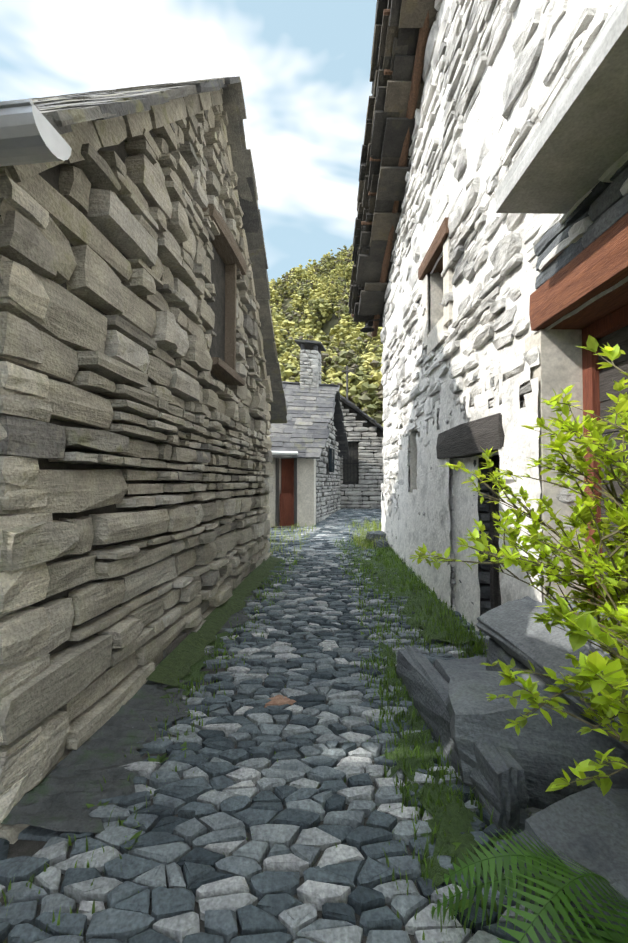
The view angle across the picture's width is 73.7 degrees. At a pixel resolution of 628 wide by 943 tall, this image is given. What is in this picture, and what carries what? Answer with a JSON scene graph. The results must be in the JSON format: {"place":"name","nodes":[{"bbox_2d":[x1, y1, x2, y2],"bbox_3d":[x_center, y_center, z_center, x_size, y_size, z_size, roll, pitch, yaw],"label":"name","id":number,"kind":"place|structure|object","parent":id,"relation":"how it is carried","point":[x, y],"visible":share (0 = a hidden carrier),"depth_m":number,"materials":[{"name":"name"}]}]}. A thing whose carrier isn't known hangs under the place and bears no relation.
{"place":"outdoors","nodes":[
{"label":"outdoors","id":0,"kind":"place"},
{"bbox_2d":[0,88,273,843],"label":"house wall","id":1,"kind":"structure","parent":0,"point":[141,211],"depth_m":2.79,"materials":[{"name":"beige stone"}]},
{"bbox_2d":[31,76,286,422],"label":"house roof slates","id":2,"kind":"object","parent":1,"relation":"on","point":[61,114],"visible":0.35,"depth_m":4.98,"materials":[{"name":"grey stone"}]},
{"bbox_2d":[0,98,71,166],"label":"gutter","id":3,"kind":"object","parent":2,"relation":"attached to","point":[29,134],"visible":1,"depth_m":1.27,"materials":[{"name":"grey metal"}]},
{"bbox_2d":[0,0,376,283],"label":"sky","id":4,"kind":"structure","parent":0,"point":[303,67],"materials":[{"name":"blue"}]},
{"bbox_2d":[146,556,280,686],"bbox_3d":[-0.899,1.535,5.220,0.258,0.249,4.264,0,-2,6],"label":"moss strip","id":5,"kind":"object","parent":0,"point":[181,658],"depth_m":3.99,"materials":[{"name":"green plant"}]},
{"bbox_2d":[202,204,246,385],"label":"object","id":6,"kind":"object","parent":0,"point":[225,245],"visible":0.54,"depth_m":5.35,"materials":[{"name":"brown wood"}]},
{"bbox_2d":[0,508,541,942],"bbox_3d":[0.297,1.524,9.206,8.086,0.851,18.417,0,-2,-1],"label":"cobble paving","id":7,"kind":"structure","parent":0,"point":[206,873],"depth_m":1.97,"materials":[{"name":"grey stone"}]},
{"bbox_2d":[1,591,255,832],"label":"asphalt skirt paving","id":8,"kind":"structure","parent":7,"relation":"on","point":[63,793],"depth_m":2.27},
{"bbox_2d":[1,538,550,942],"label":"shaded grass","id":9,"kind":"structure","parent":7,"relation":"on","point":[476,648],"depth_m":3.15,"materials":[{"name":"green plant"}]},
{"bbox_2d":[264,695,295,707],"bbox_3d":[-0.246,1.661,2.979,0.248,0.094,0.136,0,-2,-1],"label":"paving stone","id":10,"kind":"object","parent":7,"relation":"on","point":[278,700],"visible":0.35,"depth_m":2.96,"materials":[{"name":"orange stone"}]},
{"bbox_2d":[86,556,512,915],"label":"weeds","id":11,"kind":"object","parent":7,"relation":"on","point":[159,758],"visible":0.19,"depth_m":2.04,"materials":[{"name":"green plant"}]},
{"bbox_2d":[160,539,497,886],"bbox_3d":[0.111,1.559,5.441,2.994,0.362,7.638,0,-2,-1],"label":"weed ground cover","id":12,"kind":"object","parent":7,"relation":"on","point":[457,825],"depth_m":2.48,"materials":[{"name":"green plant"}]},
{"bbox_2d":[270,517,388,555],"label":"sunny grass","id":13,"kind":"structure","parent":7,"relation":"on","point":[362,536],"depth_m":9.35,"materials":[{"name":"green plant"}]},
{"bbox_2d":[342,366,352,398],"bbox_3d":[2.150,-2.656,27.102,0.700,8.432,0.180,0,-2,-1],"label":"utility pole","id":14,"kind":"object","parent":7,"relation":"on","point":[346,370],"visible":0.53,"depth_m":27.14,"materials":[{"name":"grey wood"}]},
{"bbox_2d":[339,399,383,508],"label":"house","id":15,"kind":"structure","parent":7,"relation":"on","point":[355,459],"depth_m":15.76,"materials":[{"name":"grey stone"}]},
{"bbox_2d":[324,383,382,430],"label":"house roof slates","id":16,"kind":"object","parent":15,"relation":"on","point":[359,411],"visible":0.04,"depth_m":15.43,"materials":[{"name":"grey stone"}]},
{"bbox_2d":[365,530,627,942],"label":"rocks","id":17,"kind":"object","parent":7,"relation":"on","point":[508,775],"visible":0.6,"depth_m":2.03,"materials":[{"name":"grey stone"}]},
{"bbox_2d":[431,826,627,942],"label":"fern fronds","id":18,"kind":"object","parent":7,"relation":"on","point":[551,883],"visible":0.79,"depth_m":1.29,"materials":[{"name":"green plant"}]},
{"bbox_3d":[4.676,-2.938,3.595,5.940,9.900,11.900,0,-2,-1],"label":"house","id":19,"kind":"object","parent":7,"relation":"on","visible":0},
{"bbox_2d":[342,316,380,378],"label":"cables","id":20,"kind":"object","parent":19,"relation":"attached to","point":[359,353],"visible":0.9,"depth_m":12.74,"materials":[{"name":"grey metal"}]},
{"bbox_2d":[360,319,381,332],"bbox_3d":[1.290,-3.334,9.544,0.494,0.224,0.340,0,-2,-1],"label":"street lamp","id":21,"kind":"object","parent":19,"relation":"attached to","point":[367,328],"visible":1,"depth_m":9.59,"materials":[{"name":"grey metal"}]},
{"bbox_2d":[365,322,382,326],"bbox_3d":[4.300,-6.127,6.148,6.000,5.059,8.159,0,-2,-1],"label":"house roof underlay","id":22,"kind":"object","parent":19,"relation":"on","point":[371,324],"depth_m":10.05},
{"bbox_2d":[348,0,437,321],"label":"house roof slates","id":23,"kind":"object","parent":19,"relation":"on","point":[394,47],"visible":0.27,"depth_m":6.84,"materials":[{"name":"grey stone"}]},
{"bbox_2d":[352,9,429,336],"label":"house verge timbers","id":24,"kind":"object","parent":23,"relation":"attached to","point":[418,68],"visible":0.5,"depth_m":6.37,"materials":[{"name":"wood"}]},
{"bbox_2d":[409,422,420,491],"bbox_3d":[1.742,-0.178,6.619,0.330,1.140,0.600,0,-2,-1],"label":"wall niche","id":25,"kind":"object","parent":19,"relation":"attached to","point":[413,456],"visible":0.1,"depth_m":6.87,"materials":[{"name":"grey paint"}]},
{"bbox_2d":[422,236,452,354],"bbox_3d":[1.779,-2.212,5.532,0.380,1.150,1.120,0,-2,-1],"label":"window surround","id":26,"kind":"object","parent":19,"relation":"attached to","point":[437,320],"visible":0.6,"depth_m":5.87,"materials":[{"name":"white paint"}]},
{"bbox_2d":[459,457,490,631],"bbox_3d":[1.819,0.823,4.577,0.334,2.040,0.642,0,-2,-1],"label":"house door","id":27,"kind":"structure","parent":19,"relation":"attached to","point":[484,569],"depth_m":4.28,"materials":[{"name":"wood"}]},
{"bbox_2d":[525,329,585,602],"bbox_3d":[1.872,0.363,2.245,0.436,2.830,2.520,0,-2,-1],"label":"door surround","id":28,"kind":"object","parent":19,"relation":"attached to","point":[558,368],"visible":0.15,"depth_m":3.03,"materials":[{"name":"white paint"}]},
{"bbox_2d":[582,304,627,612],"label":"door frame","id":29,"kind":"object","parent":28,"relation":"attached to","point":[614,321],"visible":0.37,"depth_m":2.93,"materials":[{"name":"brown wood"}]},
{"bbox_2d":[598,325,627,613],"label":"door","id":30,"kind":"structure","parent":29,"relation":"attached to","point":[608,375],"depth_m":2.81,"materials":[{"name":"brown wood"}]},
{"bbox_2d":[534,160,627,288],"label":"stone slabs","id":31,"kind":"structure","parent":19,"relation":"attached to","point":[603,206],"depth_m":2.51,"materials":[{"name":"stone"}]},
{"bbox_2d":[279,458,293,525],"bbox_3d":[-0.674,0.516,11.344,0.573,2.000,0.264,0,-2,-15],"label":"door","id":32,"kind":"structure","parent":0,"point":[286,499],"depth_m":11.39,"materials":[{"name":"brown wood"}]},
{"bbox_2d":[268,458,315,527],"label":"plaster wall","id":33,"kind":"structure","parent":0,"point":[306,491],"depth_m":11.30,"materials":[{"name":"beige paint"}]},
{"bbox_2d":[271,458,297,527],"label":"house door posts","id":34,"kind":"object","parent":33,"relation":"in","point":[277,496],"visible":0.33,"depth_m":11.10,"materials":[{"name":"brown wood"}]},
{"bbox_2d":[272,451,297,454],"bbox_3d":[-1.033,-0.480,10.772,1.250,0.100,0.100,0,-2,-15],"label":"gutter","id":35,"kind":"object","parent":33,"relation":"attached to","point":[284,452],"visible":0.65,"depth_m":10.81,"materials":[{"name":"silver metal"}]},
{"bbox_2d":[277,244,352,349],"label":"hillside terrain","id":36,"kind":"structure","parent":0,"point":[331,323],"depth_m":273.58,"materials":[{"name":"green plant"}]},
{"bbox_2d":[276,264,374,408],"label":"forest tree trunks","id":37,"kind":"object","parent":36,"relation":"on","point":[328,296],"visible":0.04,"depth_m":332.19,"materials":[{"name":"brown wood"}]},
{"bbox_2d":[268,245,383,425],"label":"trees","id":38,"kind":"object","parent":37,"relation":"attached to","point":[311,300],"visible":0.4,"depth_m":227.86,"materials":[{"name":"green plant"}]},
{"bbox_2d":[316,415,340,522],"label":"stone wall","id":39,"kind":"structure","parent":0,"point":[332,443],"depth_m":13.44,"materials":[{"name":"grey stone"}]},
{"bbox_2d":[281,456,339,518],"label":"house","id":40,"kind":"structure","parent":39,"relation":"attached to","point":[327,469],"depth_m":13.37,"materials":[{"name":"grey stone"}]},
{"bbox_2d":[267,381,348,459],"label":"house roof slates","id":41,"kind":"object","parent":40,"relation":"attached to","point":[304,431],"visible":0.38,"depth_m":12.19,"materials":[{"name":"grey stone"}]},
{"bbox_2d":[300,349,321,388],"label":"house chimney stones","id":42,"kind":"object","parent":41,"relation":"on","point":[315,360],"visible":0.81,"depth_m":13.28,"materials":[{"name":"grey stone"}]},
{"bbox_2d":[294,339,325,354],"bbox_3d":[-0.100,-4.003,13.558,1.037,0.366,1.024,0,-2,-1],"label":"chimney cap","id":43,"kind":"object","parent":42,"relation":"on","point":[304,344],"visible":0.75,"depth_m":13.34,"materials":[{"name":"grey stone"}]},
{"bbox_2d":[329,448,333,471],"bbox_3d":[0.565,-0.351,13.404,0.088,0.750,0.448,0,-2,13],"label":"window","id":44,"kind":"structure","parent":39,"relation":"in","point":[331,459],"depth_m":13.22,"materials":[{"name":"grey glass"}]},
{"bbox_2d":[332,393,346,453],"bbox_3d":[-1.402,-1.528,13.050,5.541,2.366,5.822,0,-2,-1],"label":"house roof underlay","id":45,"kind":"object","parent":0,"point":[337,425],"visible":0.12,"depth_m":14.59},
{"bbox_2d":[338,402,383,508],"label":"stone wall","id":46,"kind":"structure","parent":0,"point":[354,497],"depth_m":15.65,"materials":[{"name":"grey stone"}]},
{"bbox_2d":[343,442,357,482],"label":"house window bars","id":47,"kind":"object","parent":46,"relation":"attached to","point":[347,463],"visible":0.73,"depth_m":15.69,"materials":[{"name":"black metal"}]},
{"bbox_2d":[489,455,500,608],"bbox_3d":[1.847,0.772,3.939,0.100,1.900,0.650,0,-2,-1],"label":"house door","id":48,"kind":"structure","parent":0,"point":[495,596],"depth_m":4.20,"materials":[{"name":"black wood"}]},
{"bbox_2d":[380,0,627,610],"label":"stone wall","id":49,"kind":"structure","parent":0,"point":[451,58],"depth_m":4.37,"materials":[{"name":"white stone"}]},
{"bbox_2d":[418,217,448,279],"bbox_3d":[1.727,-2.897,5.540,0.406,0.202,1.204,0,-2,-1],"label":"window lintel","id":50,"kind":"structure","parent":49,"relation":"in","point":[434,252],"depth_m":5.49,"materials":[{"name":"brown wood"}]},
{"bbox_2d":[381,352,541,608],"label":"plaster wall","id":51,"kind":"structure","parent":49,"relation":"attached to","point":[412,529],"depth_m":4.97,"materials":[{"name":"white paint"}]},
{"bbox_2d":[436,413,504,458],"bbox_3d":[1.729,-0.328,4.445,0.362,0.372,1.759,0,-2,-1],"label":"door lintel","id":52,"kind":"structure","parent":49,"relation":"attached to","point":[470,439],"depth_m":4.15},
{"bbox_2d":[383,0,627,630],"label":"wall mortar","id":53,"kind":"object","parent":49,"relation":"attached to","point":[463,514],"depth_m":4.29,"materials":[{"name":"white paint"}]},
{"bbox_2d":[495,0,627,213],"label":"balcony slab","id":54,"kind":"structure","parent":49,"relation":"attached to","point":[574,149],"depth_m":2.12,"materials":[{"name":"grey concrete"}]},
{"bbox_2d":[529,213,627,330],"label":"wooden lintel","id":55,"kind":"structure","parent":49,"relation":"attached to","point":[598,265],"depth_m":2.57,"materials":[{"name":"brown wood"}]},
{"bbox_2d":[409,335,627,795],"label":"bush","id":56,"kind":"object","parent":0,"point":[608,704],"depth_m":1.57,"materials":[{"name":"green plant"}]}
]}

